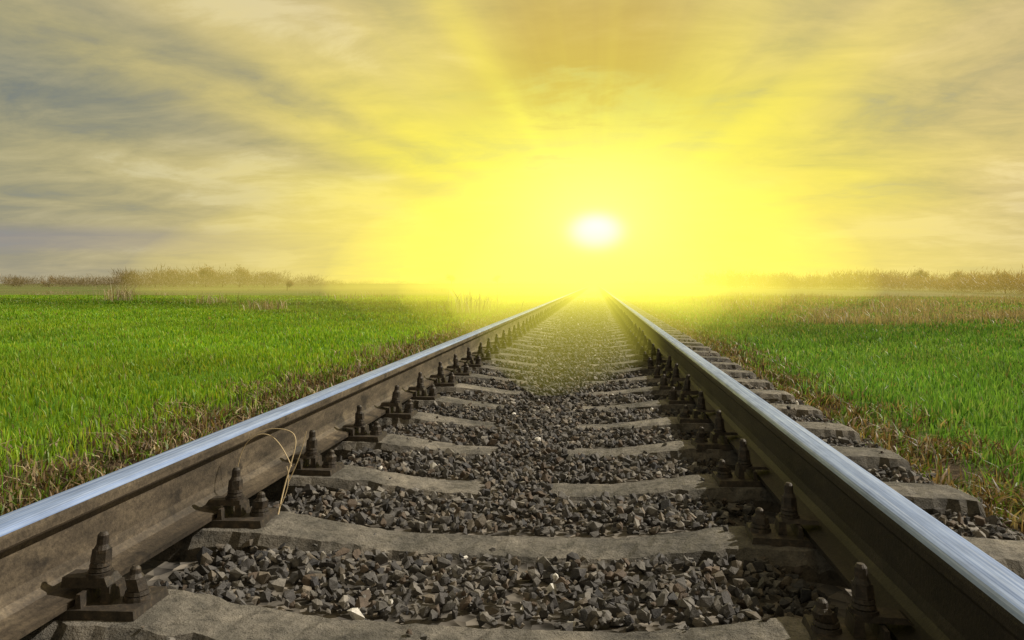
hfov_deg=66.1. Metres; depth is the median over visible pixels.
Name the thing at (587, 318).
gravel ballast
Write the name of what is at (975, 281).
distant scrub belt
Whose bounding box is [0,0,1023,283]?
sky
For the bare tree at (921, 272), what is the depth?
90.13 m
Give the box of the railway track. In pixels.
[0,284,1023,639]
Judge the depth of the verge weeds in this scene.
3.83 m
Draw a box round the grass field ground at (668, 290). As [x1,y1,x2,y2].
[0,284,1023,517]
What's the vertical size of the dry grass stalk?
0.247 m
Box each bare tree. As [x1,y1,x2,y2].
[41,276,55,285]
[189,270,199,282]
[197,265,217,286]
[233,265,251,286]
[255,271,276,286]
[286,279,293,287]
[446,273,456,285]
[910,267,930,289]
[950,270,968,290]
[993,270,1014,293]
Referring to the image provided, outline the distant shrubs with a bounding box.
[0,261,586,287]
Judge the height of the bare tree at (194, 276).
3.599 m
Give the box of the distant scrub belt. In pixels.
[604,265,1023,294]
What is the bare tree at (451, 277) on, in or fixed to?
on the grass field ground at (668, 290)
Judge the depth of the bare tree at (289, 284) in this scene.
77.69 m
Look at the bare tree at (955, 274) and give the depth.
75.61 m
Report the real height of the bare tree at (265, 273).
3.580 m
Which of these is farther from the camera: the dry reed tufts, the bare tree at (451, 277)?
the bare tree at (451, 277)
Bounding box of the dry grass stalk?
[238,428,306,513]
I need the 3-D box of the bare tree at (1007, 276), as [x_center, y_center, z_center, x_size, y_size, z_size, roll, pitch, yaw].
[35.370,-2.802,56.623,1.477,1.820,1.698,1,3,25]
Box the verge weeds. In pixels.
[0,298,1023,539]
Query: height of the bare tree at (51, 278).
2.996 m
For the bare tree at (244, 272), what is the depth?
151.20 m
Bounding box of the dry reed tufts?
[19,282,1023,356]
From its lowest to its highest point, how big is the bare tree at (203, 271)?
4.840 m
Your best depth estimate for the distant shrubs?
137.48 m
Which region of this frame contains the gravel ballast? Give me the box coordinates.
[141,298,1023,639]

